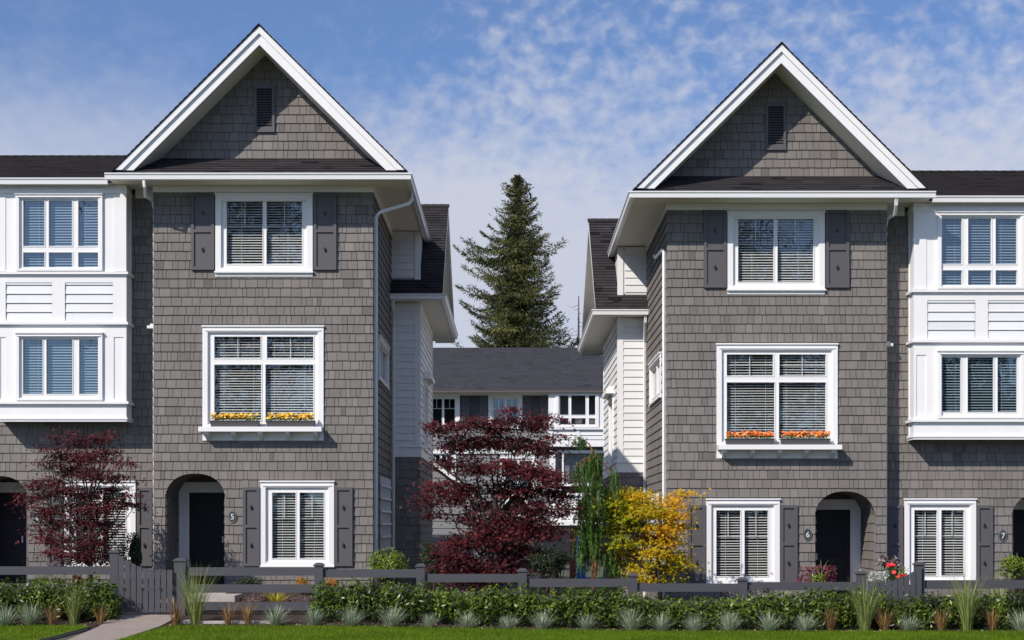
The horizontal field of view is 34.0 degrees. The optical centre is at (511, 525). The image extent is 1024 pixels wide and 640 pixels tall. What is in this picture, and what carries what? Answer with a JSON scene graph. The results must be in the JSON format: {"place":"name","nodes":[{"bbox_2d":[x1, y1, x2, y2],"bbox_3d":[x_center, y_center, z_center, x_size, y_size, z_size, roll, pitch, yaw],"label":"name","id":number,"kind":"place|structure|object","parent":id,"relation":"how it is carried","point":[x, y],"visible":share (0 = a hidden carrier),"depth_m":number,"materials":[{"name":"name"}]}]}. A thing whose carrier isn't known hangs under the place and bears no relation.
{"place":"outdoors","nodes":[
{"label":"outdoors","id":0,"kind":"place"},
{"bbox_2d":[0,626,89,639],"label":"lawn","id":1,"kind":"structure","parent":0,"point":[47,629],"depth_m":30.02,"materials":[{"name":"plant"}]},
{"bbox_2d":[54,578,95,623],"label":"tall grass","id":2,"kind":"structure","parent":0,"point":[74,615],"depth_m":31.40,"materials":[{"name":"plant"}]},
{"bbox_2d":[72,575,83,582],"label":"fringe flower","id":3,"kind":"object","parent":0,"point":[74,579],"visible":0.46,"depth_m":33.57,"materials":[{"name":"green plant"}]},
{"bbox_2d":[41,595,175,639],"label":"garden path","id":4,"kind":"structure","parent":0,"point":[127,624],"depth_m":31.02,"materials":[{"name":"concrete"}]},
{"bbox_2d":[52,565,648,639],"bbox_3d":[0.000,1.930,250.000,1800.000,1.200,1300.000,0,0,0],"label":"ground","id":5,"kind":"structure","parent":0,"point":[588,573],"depth_m":44.76,"materials":[{"name":"soil"}]},
{"bbox_2d":[0,549,120,615],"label":"rail fence","id":6,"kind":"object","parent":5,"relation":"on","point":[112,570],"visible":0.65,"depth_m":32.36,"materials":[{"name":"paint"}]},
{"bbox_2d":[0,155,152,589],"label":"bay fronted townhouse","id":7,"kind":"structure","parent":5,"relation":"on","point":[76,288],"depth_m":35.99,"materials":[{"name":"white wood"}]},
{"bbox_2d":[0,493,25,582],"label":"front door","id":8,"kind":"structure","parent":7,"relation":"in","point":[12,553],"depth_m":37.79,"materials":[{"name":"paint"}]},
{"bbox_2d":[14,193,103,270],"bbox_3d":[-9.701,-6.278,36.087,1.905,1.701,0.585,0,0,0],"label":"window","id":9,"kind":"structure","parent":7,"relation":"in","point":[54,231],"depth_m":35.98,"materials":[{"name":"white paint"}]},
{"bbox_2d":[14,332,103,400],"bbox_3d":[-9.706,-3.417,36.087,1.894,1.464,0.585,0,0,0],"label":"window","id":10,"kind":"structure","parent":7,"relation":"in","point":[50,366],"depth_m":35.99,"materials":[{"name":"white paint"}]},
{"bbox_2d":[64,481,135,566],"bbox_3d":[-8.966,-0.041,36.828,1.589,1.877,0.985,0,0,0],"label":"window","id":11,"kind":"structure","parent":7,"relation":"in","point":[129,524],"depth_m":36.42,"materials":[{"name":"white paint"}]},
{"bbox_2d":[188,594,241,601],"bbox_3d":[-6.165,1.515,34.390,1.086,0.200,0.980,0,0,0],"label":"concrete step","id":12,"kind":"object","parent":5,"relation":"on","point":[225,597],"visible":0.43,"depth_m":33.90,"materials":[{"name":"concrete"}]},
{"bbox_2d":[104,23,457,590],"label":"gabled townhouse","id":13,"kind":"structure","parent":5,"relation":"on","point":[301,251],"depth_m":35.98,"materials":[{"name":"grey wood"}]},
{"bbox_2d":[189,493,224,583],"bbox_3d":[-6.795,0.284,37.355,0.833,2.052,0.090,0,0,0],"label":"front door","id":14,"kind":"structure","parent":13,"relation":"in","point":[206,510],"depth_m":37.39,"materials":[{"name":"paint"}]},
{"bbox_2d":[210,412,260,426],"bbox_3d":[-5.925,-2.268,35.760,1.062,0.310,0.281,0,0,0],"label":"window box","id":15,"kind":"object","parent":13,"relation":"on","point":[249,422],"visible":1,"depth_m":35.69,"materials":[{"name":"grey paint"}]},
{"bbox_2d":[198,325,323,440],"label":"window","id":16,"kind":"structure","parent":13,"relation":"in","point":[260,369],"depth_m":36.05,"materials":[{"name":"white paint"}]},
{"bbox_2d":[214,193,312,276],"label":"window","id":17,"kind":"structure","parent":13,"relation":"in","point":[257,234],"depth_m":36.10,"materials":[{"name":"white paint"}]},
{"bbox_2d":[266,412,315,426],"bbox_3d":[-4.736,-2.270,35.756,1.053,0.314,0.287,0,0,0],"label":"window box","id":18,"kind":"object","parent":13,"relation":"on","point":[285,423],"visible":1,"depth_m":35.69,"materials":[{"name":"grey paint"}]},
{"bbox_2d":[259,481,334,566],"bbox_3d":[-4.617,-0.041,36.407,1.612,1.856,0.985,0,0,0],"label":"window","id":19,"kind":"structure","parent":13,"relation":"in","point":[297,517],"depth_m":36.01,"materials":[{"name":"white paint"}]},
{"bbox_2d":[378,334,390,390],"bbox_3d":[-3.005,-3.760,38.825,0.160,1.020,2.980,0,0,0],"label":"window","id":20,"kind":"structure","parent":13,"relation":"in","point":[383,351],"depth_m":39.16,"materials":[{"name":"white paint"}]},
{"bbox_2d":[423,379,429,453],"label":"window","id":21,"kind":"structure","parent":13,"relation":"in","point":[426,385],"depth_m":44.68,"materials":[{"name":"white paint"}]},
{"bbox_2d":[418,540,442,590],"bbox_3d":[-1.770,0.901,36.501,0.578,1.201,0.441,0,0,0],"label":"evergreen shrub","id":22,"kind":"object","parent":5,"relation":"on","point":[432,571],"visible":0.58,"depth_m":36.41,"materials":[{"name":"green plant"}]},
{"bbox_2d":[432,460,482,570],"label":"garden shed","id":23,"kind":"structure","parent":5,"relation":"on","point":[444,529],"depth_m":55.98,"materials":[{"name":"grey"}]},
{"bbox_2d":[9,590,1015,630],"bbox_3d":[0.000,1.698,33.575,25.000,0.609,5.450,0,0,0],"label":"planting bed","id":24,"kind":"object","parent":5,"relation":"on","point":[212,615],"visible":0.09,"depth_m":31.89,"materials":[{"name":"green plant"}]},
{"bbox_2d":[0,605,18,625],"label":"blue fescue","id":25,"kind":"object","parent":24,"relation":"on","point":[4,619],"visible":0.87,"depth_m":31.17,"materials":[{"name":"plant"}]},
{"bbox_2d":[11,601,56,625],"bbox_3d":[-9.030,1.619,31.204,1.138,0.506,1.042,0,0,18],"label":"blue fescue","id":26,"kind":"object","parent":24,"relation":"on","point":[29,618],"visible":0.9,"depth_m":31.21,"materials":[{"name":"plant"}]},
{"bbox_2d":[29,575,62,593],"bbox_3d":[-9.454,1.267,34.010,0.756,0.624,0.510,0,0,0],"label":"euonymus","id":27,"kind":"object","parent":24,"relation":"on","point":[41,579],"visible":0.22,"depth_m":33.94,"materials":[{"name":"green plant"}]},
{"bbox_2d":[42,602,62,625],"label":"bronze sedge","id":28,"kind":"object","parent":24,"relation":"on","point":[52,621],"visible":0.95,"depth_m":31.28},
{"bbox_2d":[0,570,122,620],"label":"laurel hedge","id":29,"kind":"object","parent":24,"relation":"on","point":[12,599],"visible":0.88,"depth_m":31.66,"materials":[{"name":"green plant"}]},
{"bbox_2d":[2,426,157,582],"bbox_3d":[-8.734,-0.141,33.870,3.015,3.718,1.889,0,0,14],"label":"red maple","id":30,"kind":"object","parent":24,"relation":"on","point":[91,543],"visible":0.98,"depth_m":33.63,"materials":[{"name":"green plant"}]},
{"bbox_2d":[91,602,109,624],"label":"bronze sedge","id":31,"kind":"object","parent":24,"relation":"on","point":[100,619],"visible":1,"depth_m":31.27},
{"bbox_2d":[117,529,142,596],"bbox_3d":[-7.969,0.776,34.901,0.550,1.420,0.405,0,0,0],"label":"evergreen shrub","id":32,"kind":"object","parent":24,"relation":"on","point":[136,556],"visible":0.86,"depth_m":34.80,"materials":[{"name":"green plant"}]},
{"bbox_2d":[160,594,187,625],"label":"bronze sedge","id":33,"kind":"object","parent":24,"relation":"on","point":[175,619],"visible":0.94,"depth_m":31.23,"materials":[{"name":"plant"}]},
{"bbox_2d":[168,560,220,623],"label":"tall grass","id":34,"kind":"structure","parent":24,"relation":"on","point":[194,615],"depth_m":31.38,"materials":[{"name":"plant"}]},
{"bbox_2d":[183,620,270,623],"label":"concrete slab","id":35,"kind":"structure","parent":24,"relation":"on","point":[223,622],"depth_m":31.45,"materials":[{"name":"concrete"}]},
{"bbox_2d":[218,601,239,624],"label":"bronze sedge","id":36,"kind":"object","parent":24,"relation":"on","point":[226,618],"visible":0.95,"depth_m":31.33,"materials":[{"name":"plant"}]},
{"bbox_2d":[237,597,259,625],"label":"bronze sedge","id":37,"kind":"object","parent":24,"relation":"on","point":[247,616],"visible":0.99,"depth_m":31.27,"materials":[{"name":"plant"}]},
{"bbox_2d":[237,576,262,583],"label":"boxwood","id":38,"kind":"object","parent":24,"relation":"on","point":[249,581],"visible":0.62,"depth_m":35.43,"materials":[{"name":"green plant"}]},
{"bbox_2d":[239,593,269,601],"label":"heather","id":39,"kind":"object","parent":24,"relation":"on","point":[258,599],"visible":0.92,"depth_m":33.94,"materials":[{"name":"pink plant"}]},
{"bbox_2d":[258,605,293,625],"bbox_3d":[-4.413,1.651,31.281,0.896,0.458,1.083,0,0,19],"label":"blue fescue","id":40,"kind":"object","parent":24,"relation":"on","point":[275,618],"visible":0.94,"depth_m":31.19,"materials":[{"name":"plant"}]},
{"bbox_2d":[262,593,290,601],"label":"golden grass","id":41,"kind":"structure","parent":24,"relation":"on","point":[276,598],"depth_m":33.82,"materials":[{"name":"plant"}]},
{"bbox_2d":[287,595,311,601],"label":"heather","id":42,"kind":"object","parent":24,"relation":"on","point":[296,599],"visible":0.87,"depth_m":33.94,"materials":[{"name":"pink plant"}]},
{"bbox_2d":[296,576,308,594],"bbox_3d":[-4.386,1.251,35.194,0.342,0.424,0.263,0,0,0],"label":"barberry","id":43,"kind":"object","parent":24,"relation":"on","point":[301,581],"visible":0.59,"depth_m":35.17,"materials":[{"name":"orange plant"}]},
{"bbox_2d":[296,605,330,625],"bbox_3d":[-3.696,1.661,31.347,1.002,0.427,0.820,0,0,-1],"label":"blue fescue","id":44,"kind":"object","parent":24,"relation":"on","point":[314,618],"visible":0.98,"depth_m":31.25,"materials":[{"name":"plant"}]},
{"bbox_2d":[325,578,338,585],"bbox_3d":[-3.801,1.272,35.199,0.317,0.402,0.244,0,0,0],"label":"barberry","id":45,"kind":"object","parent":24,"relation":"on","point":[333,581],"visible":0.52,"depth_m":35.15,"materials":[{"name":"orange plant"}]},
{"bbox_2d":[335,605,370,626],"bbox_3d":[-2.957,1.663,31.192,1.025,0.455,1.033,0,0,-41],"label":"blue fescue","id":46,"kind":"object","parent":24,"relation":"on","point":[350,619],"visible":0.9,"depth_m":31.17,"materials":[{"name":"plant"}]},
{"bbox_2d":[367,547,409,600],"bbox_3d":[-2.552,1.001,34.605,0.929,1.153,0.765,0,0,0],"label":"rhododendron","id":47,"kind":"object","parent":24,"relation":"on","point":[386,562],"visible":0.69,"depth_m":34.51,"materials":[{"name":"green plant"}]},
{"bbox_2d":[368,603,412,626],"bbox_3d":[-2.209,1.657,31.154,1.191,0.497,1.090,0,0,-15],"label":"blue fescue","id":48,"kind":"object","parent":24,"relation":"on","point":[392,620],"visible":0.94,"depth_m":31.15,"materials":[{"name":"plant"}]},
{"bbox_2d":[416,612,441,627],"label":"blue fescue","id":49,"kind":"object","parent":24,"relation":"on","point":[430,622],"visible":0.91,"depth_m":31.21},
{"bbox_2d":[308,576,564,626],"bbox_3d":[-1.418,1.446,31.805,4.974,0.995,0.724,0,0,0],"label":"laurel hedge","id":50,"kind":"object","parent":24,"relation":"on","point":[490,607],"visible":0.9,"depth_m":31.65,"materials":[{"name":"green plant"}]},
{"bbox_2d":[451,610,480,627],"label":"blue fescue","id":51,"kind":"object","parent":24,"relation":"on","point":[464,622],"visible":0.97,"depth_m":31.23,"materials":[{"name":"plant"}]},
{"bbox_2d":[399,404,600,590],"bbox_3d":[-0.245,-0.287,33.772,4.091,4.309,2.091,0,0,0],"label":"red maple","id":52,"kind":"object","parent":24,"relation":"on","point":[484,530],"visible":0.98,"depth_m":33.51,"materials":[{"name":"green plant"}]},
{"bbox_2d":[494,615,524,628],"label":"blue fescue","id":53,"kind":"object","parent":24,"relation":"on","point":[507,624],"visible":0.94,"depth_m":31.19,"materials":[{"name":"plant"}]},
{"bbox_2d":[517,607,561,629],"bbox_3d":[0.600,1.734,31.261,1.083,0.438,0.992,0,0,-20],"label":"blue fescue","id":54,"kind":"object","parent":24,"relation":"on","point":[541,623],"visible":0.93,"depth_m":31.26,"materials":[{"name":"plant"}]},
{"bbox_2d":[572,613,598,629],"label":"blue fescue","id":55,"kind":"object","parent":24,"relation":"on","point":[586,625],"visible":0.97,"depth_m":31.30,"materials":[{"name":"plant"}]},
{"bbox_2d":[554,587,626,604],"bbox_3d":[1.589,1.499,33.978,1.416,0.688,1.083,0,0,-21],"label":"shrub","id":56,"kind":"object","parent":24,"relation":"on","point":[612,589],"visible":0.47,"depth_m":33.76,"materials":[{"name":"green plant"}]},
{"bbox_2d":[569,435,621,595],"bbox_3d":[1.673,-0.001,33.790,1.057,3.693,1.112,0,0,0],"label":"weeping cedar","id":57,"kind":"object","parent":24,"relation":"on","point":[589,545],"visible":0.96,"depth_m":33.60,"materials":[{"name":"green plant"}]},
{"bbox_2d":[602,540,624,595],"bbox_3d":[2.205,0.996,35.995,0.566,1.420,0.396,0,0,0],"label":"evergreen shrub","id":58,"kind":"object","parent":24,"relation":"on","point":[604,549],"visible":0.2,"depth_m":35.95,"materials":[{"name":"green plant"}]},
{"bbox_2d":[613,606,648,630],"bbox_3d":[2.258,1.718,31.278,1.061,0.527,1.297,0,0,14],"label":"blue fescue","id":59,"kind":"object","parent":24,"relation":"on","point":[629,623],"visible":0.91,"depth_m":31.23,"materials":[{"name":"plant"}]},
{"bbox_2d":[566,485,710,599],"bbox_3d":[2.572,0.571,34.068,3.046,2.819,2.015,0,0,0],"label":"golden maple","id":60,"kind":"object","parent":24,"relation":"on","point":[630,504],"visible":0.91,"depth_m":33.78,"materials":[{"name":"yellow plant"}]},
{"bbox_2d":[644,613,673,630],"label":"blue fescue","id":61,"kind":"object","parent":24,"relation":"on","point":[662,626],"visible":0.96,"depth_m":31.26,"materials":[{"name":"plant"}]},
{"bbox_2d":[682,611,710,630],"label":"blue fescue","id":62,"kind":"object","parent":24,"relation":"on","point":[693,626],"visible":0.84,"depth_m":31.26,"materials":[{"name":"plant"}]},
{"bbox_2d":[713,610,749,630],"bbox_3d":[4.022,1.760,31.240,1.123,0.473,0.930,0,0,32],"label":"blue fescue","id":63,"kind":"object","parent":24,"relation":"on","point":[729,623],"visible":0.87,"depth_m":31.16,"materials":[{"name":"plant"}]},
{"bbox_2d":[756,610,786,630],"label":"blue fescue","id":64,"kind":"object","parent":24,"relation":"on","point":[768,624],"visible":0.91,"depth_m":31.20,"materials":[{"name":"plant"}]},
{"bbox_2d":[560,585,1023,629],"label":"laurel hedge","id":65,"kind":"object","parent":24,"relation":"on","point":[605,612],"visible":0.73,"depth_m":31.66,"materials":[{"name":"green plant"}]},
{"bbox_2d":[792,610,820,630],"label":"blue fescue","id":66,"kind":"object","parent":24,"relation":"on","point":[804,626],"visible":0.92,"depth_m":31.21,"materials":[{"name":"plant"}]},
{"bbox_2d":[796,560,836,597],"bbox_3d":[6.512,1.237,34.907,1.106,1.156,0.857,0,0,24],"label":"flowering shrub","id":67,"kind":"object","parent":24,"relation":"on","point":[820,577],"visible":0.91,"depth_m":34.83,"materials":[{"name":"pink plant"}]},
{"bbox_2d":[819,603,839,630],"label":"bronze sedge","id":68,"kind":"object","parent":24,"relation":"on","point":[830,624],"visible":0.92,"depth_m":31.29,"materials":[{"name":"plant"}]},
{"bbox_2d":[869,603,897,630],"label":"bronze sedge","id":69,"kind":"object","parent":24,"relation":"on","point":[884,626],"visible":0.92,"depth_m":31.21,"materials":[{"name":"plant"}]},
{"bbox_2d":[868,555,907,603],"bbox_3d":[7.761,1.207,34.611,0.844,1.259,0.686,0,0,0],"label":"flowering shrub","id":70,"kind":"object","parent":24,"relation":"on","point":[888,564],"visible":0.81,"depth_m":34.53,"materials":[{"name":"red plant"}]},
{"bbox_2d":[896,615,928,630],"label":"blue fescue","id":71,"kind":"object","parent":24,"relation":"on","point":[911,626],"visible":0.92,"depth_m":31.23,"materials":[{"name":"plant"}]},
{"bbox_2d":[928,607,953,630],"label":"bronze sedge","id":72,"kind":"object","parent":24,"relation":"on","point":[941,625],"visible":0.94,"depth_m":31.28,"materials":[{"name":"plant"}]},
{"bbox_2d":[936,564,1001,630],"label":"tall grass","id":73,"kind":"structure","parent":24,"relation":"on","point":[967,616],"depth_m":31.33,"materials":[{"name":"plant"}]},
{"bbox_2d":[982,607,1002,630],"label":"bronze sedge","id":74,"kind":"object","parent":24,"relation":"on","point":[992,625],"visible":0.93,"depth_m":31.28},
{"bbox_2d":[996,608,1023,630],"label":"blue fescue","id":75,"kind":"object","parent":24,"relation":"on","point":[1018,625],"visible":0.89,"depth_m":31.17,"materials":[{"name":"plant"}]},
{"bbox_2d":[997,553,1023,606],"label":"hydrangea","id":76,"kind":"object","parent":24,"relation":"on","point":[1014,563],"visible":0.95,"depth_m":34.50,"materials":[{"name":"green plant"}]},
{"bbox_2d":[452,173,579,347],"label":"spruce tree","id":77,"kind":"object","parent":5,"relation":"on","point":[513,305],"visible":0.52,"depth_m":89.17,"materials":[{"name":"green plant"}]},
{"bbox_2d":[433,348,603,565],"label":"townhouse","id":78,"kind":"structure","parent":5,"relation":"on","point":[566,383],"depth_m":72.98,"materials":[{"name":"grey"}]},
{"bbox_2d":[433,454,455,474],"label":"window","id":79,"kind":"structure","parent":78,"relation":"in","point":[436,456],"depth_m":73.06,"materials":[{"name":"white paint"}]},
{"bbox_2d":[433,393,459,428],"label":"window","id":80,"kind":"structure","parent":78,"relation":"in","point":[445,407],"depth_m":73.90,"materials":[{"name":"white paint"}]},
{"bbox_2d":[488,393,522,428],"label":"window","id":81,"kind":"structure","parent":78,"relation":"in","point":[494,401],"depth_m":73.00,"materials":[{"name":"white paint"}]},
{"bbox_2d":[500,455,536,491],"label":"window","id":82,"kind":"structure","parent":78,"relation":"in","point":[501,456],"depth_m":72.95,"materials":[{"name":"white paint"}]},
{"bbox_2d":[556,392,598,427],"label":"window","id":83,"kind":"structure","parent":78,"relation":"in","point":[558,394],"depth_m":72.17,"materials":[{"name":"white paint"}]},
{"bbox_2d":[498,487,540,569],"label":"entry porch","id":84,"kind":"object","parent":5,"relation":"on","point":[528,566],"visible":0.03,"depth_m":61.98,"materials":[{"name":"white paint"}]},
{"bbox_2d":[173,558,867,626],"bbox_3d":[0.156,1.346,32.410,13.411,1.447,0.264,0,0,0],"label":"rail fence","id":85,"kind":"object","parent":5,"relation":"on","point":[740,587],"visible":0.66,"depth_m":32.36,"materials":[{"name":"paint"}]},
{"bbox_2d":[118,555,173,611],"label":"garden gate","id":86,"kind":"structure","parent":85,"relation":"attached to","point":[145,582],"depth_m":32.23,"materials":[{"name":"paint"}]},
{"bbox_2d":[529,544,569,595],"bbox_3d":[0.856,1.022,38.501,0.989,1.260,0.710,0,0,0],"label":"clipped yew","id":87,"kind":"object","parent":5,"relation":"on","point":[550,568],"visible":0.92,"depth_m":38.38,"materials":[{"name":"green plant"}]},
{"bbox_2d":[562,296,581,347],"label":"dead tree","id":88,"kind":"object","parent":5,"relation":"on","point":[578,330],"visible":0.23,"depth_m":95.97,"materials":[{"name":"brown wood"}]},
{"bbox_2d":[577,42,935,600],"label":"gabled townhouse","id":89,"kind":"structure","parent":5,"relation":"on","point":[736,269],"depth_m":35.98,"materials":[{"name":"grey wood"}]},
{"bbox_2d":[607,394,613,467],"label":"window","id":90,"kind":"structure","parent":89,"relation":"in","point":[610,399],"depth_m":44.68,"materials":[{"name":"white paint"}]},
{"bbox_2d":[648,352,661,406],"bbox_3d":[3.352,-3.377,38.825,0.160,1.020,2.980,0,0,0],"label":"window","id":91,"kind":"structure","parent":89,"relation":"in","point":[655,367],"depth_m":38.95,"materials":[{"name":"white paint"}]},
{"bbox_2d":[705,498,780,582],"bbox_3d":[4.964,0.342,36.407,1.612,1.856,0.985,0,0,0],"label":"window","id":92,"kind":"structure","parent":89,"relation":"in","point":[743,534],"depth_m":36.05,"materials":[{"name":"white paint"}]},
{"bbox_2d":[724,430,774,444],"bbox_3d":[5.083,-1.885,35.757,1.052,0.310,0.293,0,0,0],"label":"window box","id":93,"kind":"object","parent":89,"relation":"on","point":[755,440],"visible":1,"depth_m":35.69,"materials":[{"name":"grey paint"}]},
{"bbox_2d":[727,211,825,294],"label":"window","id":94,"kind":"structure","parent":89,"relation":"in","point":[769,252],"depth_m":36.10,"materials":[{"name":"white paint"}]},
{"bbox_2d":[716,343,841,457],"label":"window","id":95,"kind":"structure","parent":89,"relation":"in","point":[776,388],"depth_m":36.10,"materials":[{"name":"white paint"}]},
{"bbox_2d":[779,430,830,444],"bbox_3d":[6.272,-1.887,35.754,1.062,0.314,0.292,0,0,0],"label":"window box","id":96,"kind":"object","parent":89,"relation":"on","point":[817,440],"visible":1,"depth_m":35.69,"materials":[{"name":"grey paint"}]},
{"bbox_2d":[815,510,849,598],"bbox_3d":[7.142,0.667,37.355,0.833,2.052,0.090,0,0,0],"label":"front door","id":97,"kind":"structure","parent":89,"relation":"in","point":[832,542],"depth_m":37.39,"materials":[{"name":"paint"}]},
{"bbox_2d":[837,624,1006,628],"bbox_3d":[8.319,1.970,32.025,4.159,0.160,0.250,0,0,0],"label":"concrete edging","id":98,"kind":"object","parent":5,"relation":"on","point":[935,627],"visible":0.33,"depth_m":31.90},
{"bbox_2d":[887,170,1023,599],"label":"bay fronted townhouse","id":99,"kind":"structure","parent":5,"relation":"on","point":[955,372],"depth_m":36.37,"materials":[{"name":"white wood"}]},
{"bbox_2d":[903,498,976,579],"bbox_3d":[9.313,0.342,36.828,1.589,1.877,0.985,0,0,0],"label":"window","id":100,"kind":"structure","parent":99,"relation":"in","point":[940,533],"depth_m":36.47,"materials":[{"name":"white paint"}]},
{"bbox_2d":[937,211,1023,288],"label":"window","id":101,"kind":"structure","parent":99,"relation":"in","point":[976,249],"depth_m":35.98,"materials":[{"name":"white paint"}]},
{"bbox_2d":[937,350,1023,417],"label":"window","id":102,"kind":"structure","parent":99,"relation":"in","point":[970,383],"depth_m":35.98,"materials":[{"name":"white paint"}]},
{"bbox_2d":[1013,509,1023,594],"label":"front door","id":103,"kind":"structure","parent":99,"relation":"in","point":[1018,514],"depth_m":37.77,"materials":[{"name":"paint"}]},
{"bbox_2d":[912,562,1023,622],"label":"rail fence","id":104,"kind":"object","parent":5,"relation":"on","point":[986,584],"visible":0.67,"depth_m":32.36,"materials":[{"name":"paint"}]},
{"bbox_2d":[867,566,921,607],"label":"garden gate","id":105,"kind":"structure","parent":104,"relation":"attached to","point":[913,583],"depth_m":32.23,"materials":[{"name":"paint"}]},
{"bbox_2d":[12,620,1010,630],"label":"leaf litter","id":106,"kind":"object","parent":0,"point":[491,625],"visible":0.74,"depth_m":31.45,"materials":[{"name":"plant"}]},
{"bbox_2d":[0,0,1023,347],"label":"sky","id":107,"kind":"structure","parent":0,"point":[582,100],"materials":[{"name":"blue"}]},
{"bbox_2d":[0,623,1023,639],"bbox_3d":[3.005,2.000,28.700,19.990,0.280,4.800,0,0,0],"label":"lawn","id":108,"kind":"structure","parent":0,"point":[375,628],"depth_m":30.11,"materials":[{"name":"plant"}]},
{"bbox_2d":[569,527,578,578],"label":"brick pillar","id":109,"kind":"structure","parent":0,"point":[572,570],"depth_m":51.50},
{"bbox_2d":[565,537,585,578],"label":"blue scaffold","id":110,"kind":"object","parent":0,"point":[580,576],"visible":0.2,"depth_m":50.01,"materials":[{"name":"metal"}]},
{"bbox_2d":[837,574,888,630],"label":"tall grass","id":111,"kind":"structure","parent":0,"point":[865,620],"depth_m":31.36,"materials":[{"name":"plant"}]},
{"bbox_2d":[985,570,1012,596],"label":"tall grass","id":112,"kind":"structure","parent":0,"point":[1002,591],"depth_m":34.78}
]}

